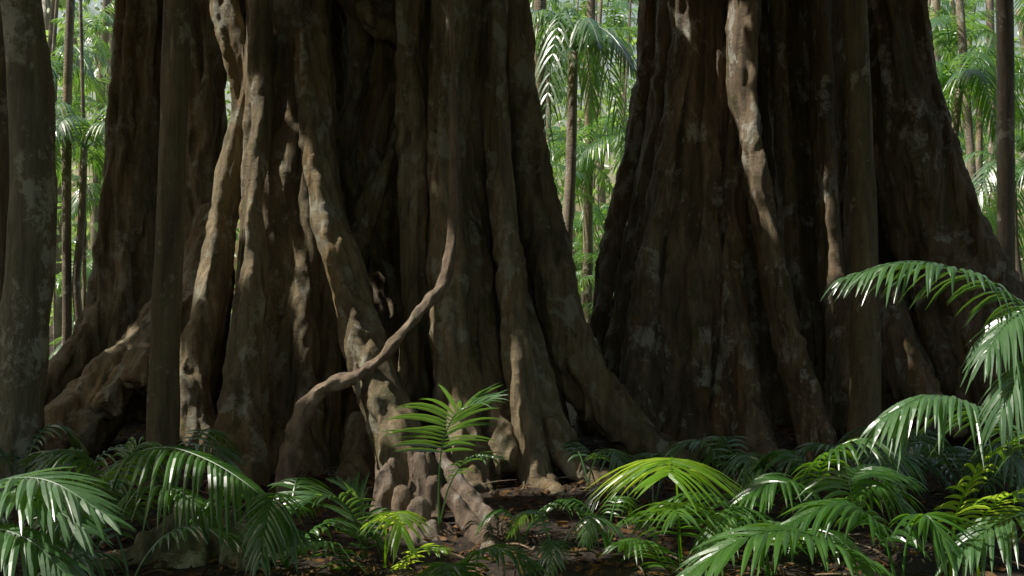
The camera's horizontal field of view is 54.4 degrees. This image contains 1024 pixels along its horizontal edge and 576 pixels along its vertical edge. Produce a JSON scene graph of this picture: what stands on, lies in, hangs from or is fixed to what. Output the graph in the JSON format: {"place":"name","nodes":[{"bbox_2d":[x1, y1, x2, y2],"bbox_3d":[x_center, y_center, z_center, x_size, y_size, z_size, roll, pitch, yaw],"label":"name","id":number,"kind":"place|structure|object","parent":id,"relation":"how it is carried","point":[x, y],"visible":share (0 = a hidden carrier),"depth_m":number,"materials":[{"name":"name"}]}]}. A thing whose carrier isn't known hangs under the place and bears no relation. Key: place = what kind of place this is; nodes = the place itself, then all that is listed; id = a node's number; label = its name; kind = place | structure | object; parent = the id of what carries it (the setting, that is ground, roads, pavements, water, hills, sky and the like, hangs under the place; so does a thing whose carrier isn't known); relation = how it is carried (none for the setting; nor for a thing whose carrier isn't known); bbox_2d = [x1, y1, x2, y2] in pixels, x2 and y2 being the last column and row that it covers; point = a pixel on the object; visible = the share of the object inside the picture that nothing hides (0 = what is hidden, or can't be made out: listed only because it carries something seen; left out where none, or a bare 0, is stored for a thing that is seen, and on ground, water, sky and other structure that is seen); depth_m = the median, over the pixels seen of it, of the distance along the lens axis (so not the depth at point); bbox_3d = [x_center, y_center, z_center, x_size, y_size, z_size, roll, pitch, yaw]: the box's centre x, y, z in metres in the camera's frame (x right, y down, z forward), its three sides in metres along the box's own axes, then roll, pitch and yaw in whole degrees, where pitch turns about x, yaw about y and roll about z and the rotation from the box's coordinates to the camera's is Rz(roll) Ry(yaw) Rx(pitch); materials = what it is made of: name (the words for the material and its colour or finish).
{"place":"outdoors","nodes":[
{"label":"outdoors","id":0,"kind":"place"},
{"bbox_2d":[0,291,1023,575],"bbox_3d":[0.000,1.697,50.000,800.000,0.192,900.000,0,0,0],"label":"ground","id":1,"kind":"structure","parent":0,"point":[916,563],"depth_m":6.70,"materials":[{"name":"brown soil"}]},
{"bbox_2d":[0,4,9,302],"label":"slender rainforest tree","id":2,"kind":"object","parent":1,"relation":"on","point":[4,163],"visible":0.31,"depth_m":11.93,"materials":[{"name":"brown plant"}]},
{"bbox_2d":[0,0,57,491],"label":"slender rainforest tree","id":3,"kind":"object","parent":1,"relation":"on","point":[28,283],"visible":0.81,"depth_m":8.15,"materials":[{"name":"brown plant"}]},
{"bbox_2d":[0,423,88,485],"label":"palm seedling","id":4,"kind":"object","parent":1,"relation":"on","point":[72,436],"visible":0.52,"depth_m":8.05,"materials":[{"name":"green plant"}]},
{"bbox_2d":[61,0,74,345],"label":"slender palm tree","id":5,"kind":"object","parent":1,"relation":"on","point":[66,196],"visible":0.73,"depth_m":16.94,"materials":[{"name":"brown plant"}]},
{"bbox_2d":[0,467,136,575],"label":"understory palm","id":6,"kind":"object","parent":1,"relation":"on","point":[26,493],"visible":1,"depth_m":3.83,"materials":[{"name":"green plant"}]},
{"bbox_2d":[0,486,150,572],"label":"palm seedling","id":7,"kind":"object","parent":1,"relation":"on","point":[36,523],"visible":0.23,"depth_m":5.68,"materials":[{"name":"green plant"}]},
{"bbox_2d":[49,45,110,359],"bbox_3d":[-9.791,-1.615,20.916,3.617,6.832,3.467,0,0,0],"label":"slender palm tree","id":8,"kind":"object","parent":1,"relation":"on","point":[58,65],"visible":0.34,"depth_m":20.97,"materials":[{"name":"green plant"}]},
{"bbox_2d":[55,102,106,322],"bbox_3d":[-7.374,-0.643,17.148,3.448,4.900,3.488,0,0,-20],"label":"slender palm tree","id":9,"kind":"object","parent":1,"relation":"on","point":[65,122],"visible":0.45,"depth_m":16.94,"materials":[{"name":"green plant"}]},
{"bbox_2d":[0,444,183,520],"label":"palm seedling","id":10,"kind":"object","parent":1,"relation":"on","point":[40,454],"visible":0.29,"depth_m":7.39,"materials":[{"name":"green plant"}]},
{"bbox_2d":[44,0,234,458],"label":"buttressed fig tree","id":11,"kind":"object","parent":1,"relation":"on","point":[96,385],"visible":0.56,"depth_m":12.10,"materials":[{"name":"brown plant"}]},
{"bbox_2d":[37,505,266,575],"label":"palm seedling","id":12,"kind":"object","parent":1,"relation":"on","point":[214,530],"visible":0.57,"depth_m":5.61,"materials":[{"name":"green plant"}]},
{"bbox_2d":[142,0,191,491],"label":"slender rainforest tree","id":13,"kind":"object","parent":1,"relation":"on","point":[163,411],"visible":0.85,"depth_m":8.40,"materials":[{"name":"brown plant"}]},
{"bbox_2d":[91,429,244,512],"bbox_3d":[-2.566,1.407,7.450,1.128,0.601,1.420,0,0,-18],"label":"palm seedling","id":14,"kind":"object","parent":1,"relation":"on","point":[230,452],"visible":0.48,"depth_m":7.38,"materials":[{"name":"green plant"}]},
{"bbox_2d":[27,436,316,570],"bbox_3d":[-2.037,1.337,6.138,2.321,0.741,1.035,0,0,40],"label":"understory palm","id":15,"kind":"object","parent":1,"relation":"on","point":[157,453],"visible":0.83,"depth_m":5.84,"materials":[{"name":"green plant"}]},
{"bbox_2d":[94,498,281,570],"bbox_3d":[-2.046,1.756,6.263,1.256,0.764,0.921,0,0,0],"label":"mossy root mound","id":16,"kind":"object","parent":1,"relation":"on","point":[195,553],"visible":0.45,"depth_m":6.14,"materials":[{"name":"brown plant"}]},
{"bbox_2d":[174,477,390,575],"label":"palm seedling","id":17,"kind":"object","parent":1,"relation":"on","point":[275,525],"visible":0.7,"depth_m":5.43,"materials":[{"name":"green plant"}]},
{"bbox_2d":[271,469,392,574],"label":"palm seedling","id":18,"kind":"object","parent":1,"relation":"on","point":[343,496],"visible":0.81,"depth_m":6.00,"materials":[{"name":"green plant"}]},
{"bbox_2d":[275,0,458,495],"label":"liana vine","id":19,"kind":"object","parent":1,"relation":"on","point":[291,456],"visible":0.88,"depth_m":8.35,"materials":[{"name":"brown plant"}]},
{"bbox_2d":[358,511,454,570],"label":"palm seedling","id":20,"kind":"object","parent":1,"relation":"on","point":[398,530],"visible":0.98,"depth_m":5.60,"materials":[{"name":"green plant"}]},
{"bbox_2d":[179,0,699,501],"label":"strangler fig tree","id":21,"kind":"object","parent":1,"relation":"on","point":[331,178],"visible":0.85,"depth_m":9.45,"materials":[{"name":"brown plant"}]},
{"bbox_2d":[379,382,507,527],"bbox_3d":[-0.445,1.164,6.564,0.857,1.142,0.885,0,0,0],"label":"palm seedling","id":22,"kind":"object","parent":1,"relation":"on","point":[456,419],"visible":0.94,"depth_m":6.62,"materials":[{"name":"green plant"}]},
{"bbox_2d":[364,448,538,552],"bbox_3d":[-0.157,1.681,6.688,1.999,1.012,0.863,0,0,31],"label":"broken root stump","id":23,"kind":"object","parent":1,"relation":"on","point":[465,503],"visible":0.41,"depth_m":7.02,"materials":[{"name":"brown wood"}]},
{"bbox_2d":[418,543,549,575],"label":"palm seedling","id":24,"kind":"object","parent":1,"relation":"on","point":[460,568],"visible":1,"depth_m":5.21,"materials":[{"name":"green plant"}]},
{"bbox_2d":[0,411,1023,575],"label":"leaf litter","id":25,"kind":"object","parent":1,"relation":"on","point":[193,572],"visible":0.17,"depth_m":6.92,"materials":[{"name":"brown plant"}]},
{"bbox_2d":[7,438,1023,575],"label":"fallen twigs","id":26,"kind":"object","parent":1,"relation":"on","point":[638,565],"visible":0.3,"depth_m":6.32,"materials":[{"name":"brown wood"}]},
{"bbox_2d":[42,0,1023,352],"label":"background tree trunks","id":27,"kind":"object","parent":1,"relation":"on","point":[954,4],"visible":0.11,"depth_m":27.13,"materials":[{"name":"brown plant"}]},
{"bbox_2d":[46,0,1023,325],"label":"background foliage","id":28,"kind":"object","parent":1,"relation":"on","point":[554,120],"visible":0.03,"depth_m":34.63,"materials":[{"name":"green plant"}]},
{"bbox_2d":[49,0,1023,358],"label":"background palm thicket","id":29,"kind":"object","parent":1,"relation":"on","point":[945,40],"visible":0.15,"depth_m":21.35,"materials":[{"name":"green plant"}]},
{"bbox_2d":[474,501,598,544],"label":"palm seedling","id":30,"kind":"object","parent":1,"relation":"on","point":[494,512],"visible":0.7,"depth_m":6.57,"materials":[{"name":"green plant"}]},
{"bbox_2d":[533,0,545,137],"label":"slender palm tree","id":31,"kind":"object","parent":1,"relation":"on","point":[539,4],"visible":0.1,"depth_m":16.91,"materials":[{"name":"green plant"}]},
{"bbox_2d":[503,510,633,575],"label":"palm seedling","id":32,"kind":"object","parent":1,"relation":"on","point":[554,557],"visible":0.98,"depth_m":5.85,"materials":[{"name":"green plant"}]},
{"bbox_2d":[546,38,615,161],"bbox_3d":[0.811,-1.855,21.932,2.790,7.321,2.984,0,0,23],"label":"slender palm tree","id":33,"kind":"object","parent":1,"relation":"on","point":[548,101],"visible":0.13,"depth_m":21.97,"materials":[{"name":"green plant"}]},
{"bbox_2d":[531,7,636,255],"bbox_3d":[1.042,-1.349,15.893,2.814,6.313,3.443,0,0,-17],"label":"slender palm tree","id":34,"kind":"object","parent":1,"relation":"on","point":[595,38],"visible":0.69,"depth_m":15.92,"materials":[{"name":"green plant"}]},
{"bbox_2d":[583,0,595,324],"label":"slender palm tree","id":35,"kind":"object","parent":1,"relation":"on","point":[588,222],"visible":0.38,"depth_m":19.93,"materials":[{"name":"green plant"}]},
{"bbox_2d":[528,495,659,550],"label":"palm seedling","id":36,"kind":"object","parent":1,"relation":"on","point":[586,538],"visible":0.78,"depth_m":6.39,"materials":[{"name":"green plant"}]},
{"bbox_2d":[549,439,641,491],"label":"palm seedling","id":37,"kind":"object","parent":1,"relation":"on","point":[613,460],"visible":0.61,"depth_m":8.21,"materials":[{"name":"green plant"}]},
{"bbox_2d":[555,117,641,220],"bbox_3d":[2.408,-0.741,18.849,3.093,5.090,3.289,0,0,-27],"label":"slender palm tree","id":38,"kind":"object","parent":1,"relation":"on","point":[600,149],"visible":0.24,"depth_m":18.76,"materials":[{"name":"green plant"}]},
{"bbox_2d":[573,203,626,308],"bbox_3d":[1.971,-0.119,24.140,3.690,3.860,3.036,0,0,0],"label":"slender palm tree","id":39,"kind":"object","parent":1,"relation":"on","point":[598,214],"visible":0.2,"depth_m":23.65,"materials":[{"name":"green plant"}]},
{"bbox_2d":[582,453,723,514],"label":"palm seedling","id":40,"kind":"object","parent":1,"relation":"on","point":[640,455],"visible":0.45,"depth_m":7.31,"materials":[{"name":"green plant"}]},
{"bbox_2d":[585,457,757,557],"bbox_3d":[0.929,1.312,5.510,1.092,0.770,0.914,0,0,-39],"label":"palm seedling","id":41,"kind":"object","parent":1,"relation":"on","point":[699,472],"visible":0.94,"depth_m":5.31,"materials":[{"name":"green plant"}]},
{"bbox_2d":[600,468,802,573],"bbox_3d":[1.075,1.433,5.805,0.837,0.611,1.829,0,0,34],"label":"palm seedling","id":42,"kind":"object","parent":1,"relation":"on","point":[628,544],"visible":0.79,"depth_m":5.63,"materials":[{"name":"green plant"}]},
{"bbox_2d":[649,436,814,514],"bbox_3d":[1.650,1.394,7.254,1.251,0.596,1.128,0,0,44],"label":"palm seedling","id":43,"kind":"object","parent":1,"relation":"on","point":[741,459],"visible":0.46,"depth_m":7.14,"materials":[{"name":"green plant"}]},
{"bbox_2d":[630,491,878,575],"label":"palm seedling","id":44,"kind":"object","parent":1,"relation":"on","point":[733,522],"visible":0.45,"depth_m":5.30,"materials":[{"name":"green plant"}]},
{"bbox_2d":[575,0,1023,465],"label":"strangler fig tree","id":45,"kind":"object","parent":1,"relation":"on","point":[723,262],"visible":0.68,"depth_m":11.07,"materials":[{"name":"brown plant"}]},
{"bbox_2d":[726,438,932,553],"bbox_3d":[1.927,1.308,6.398,1.301,0.750,1.234,0,0,0],"label":"palm seedling","id":46,"kind":"object","parent":1,"relation":"on","point":[770,491],"visible":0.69,"depth_m":6.12,"materials":[{"name":"green plant"}]},
{"bbox_2d":[676,463,991,575],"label":"palm seedling","id":47,"kind":"object","parent":1,"relation":"on","point":[791,532],"visible":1,"depth_m":4.93,"materials":[{"name":"green plant"}]},
{"bbox_2d":[844,0,881,464],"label":"slender rainforest tree","id":48,"kind":"object","parent":1,"relation":"on","point":[864,406],"visible":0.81,"depth_m":9.77,"materials":[{"name":"brown plant"}]},
{"bbox_2d":[774,442,956,509],"bbox_3d":[2.588,1.395,7.392,1.129,0.564,1.381,0,0,-34],"label":"palm seedling","id":49,"kind":"object","parent":1,"relation":"on","point":[813,446],"visible":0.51,"depth_m":7.27,"materials":[{"name":"green plant"}]},
{"bbox_2d":[836,426,981,487],"bbox_3d":[3.261,1.401,8.219,1.109,0.553,1.180,0,0,0],"label":"palm seedling","id":50,"kind":"object","parent":1,"relation":"on","point":[929,439],"visible":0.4,"depth_m":8.14,"materials":[{"name":"green plant"}]},
{"bbox_2d":[821,260,1023,448],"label":"understory palm","id":51,"kind":"object","parent":1,"relation":"on","point":[991,345],"visible":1,"depth_m":4.76,"materials":[{"name":"green plant"}]},
{"bbox_2d":[853,394,1023,575],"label":"understory palm","id":52,"kind":"object","parent":1,"relation":"on","point":[900,415],"visible":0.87,"depth_m":5.14,"materials":[{"name":"green plant"}]},
{"bbox_2d":[863,440,1023,515],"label":"palm seedling","id":53,"kind":"object","parent":1,"relation":"on","point":[1018,475],"visible":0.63,"depth_m":7.09,"materials":[{"name":"green plant"}]},
{"bbox_2d":[914,450,1022,503],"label":"palm seedling","id":54,"kind":"object","parent":1,"relation":"on","point":[991,474],"visible":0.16,"depth_m":7.32,"materials":[{"name":"green plant"}]},
{"bbox_2d":[932,434,1023,575],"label":"palm seedling","id":55,"kind":"object","parent":1,"relation":"on","point":[966,507],"visible":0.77,"depth_m":5.28,"materials":[{"name":"green plant"}]},
{"bbox_2d":[936,46,1023,146],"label":"slender palm tree","id":56,"kind":"object","parent":1,"relation":"on","point":[957,78],"visible":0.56,"depth_m":15.58,"materials":[{"name":"green plant"}]},
{"bbox_2d":[943,43,1023,212],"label":"slender palm tree","id":57,"kind":"object","parent":1,"relation":"on","point":[979,141],"visible":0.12,"depth_m":21.93,"materials":[{"name":"green plant"}]},
{"bbox_2d":[963,151,1023,282],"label":"slender palm tree","id":58,"kind":"object","parent":1,"relation":"on","point":[1019,180],"visible":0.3,"depth_m":17.94,"materials":[{"name":"green plant"}]},
{"bbox_2d":[979,197,1023,270],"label":"slender palm tree","id":59,"kind":"object","parent":1,"relation":"on","point":[985,203],"visible":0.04,"depth_m":19.73,"materials":[{"name":"green plant"}]},
{"bbox_2d":[995,0,1015,268],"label":"trunk","id":60,"kind":"object","parent":1,"relation":"on","point":[1005,111],"visible":0.48,"depth_m":13.91,"materials":[{"name":"brown plant"}]},
{"bbox_2d":[56,0,1023,290],"label":"sky","id":61,"kind":"structure","parent":0,"point":[227,96],"materials":[{"name":"grey"}]}
]}

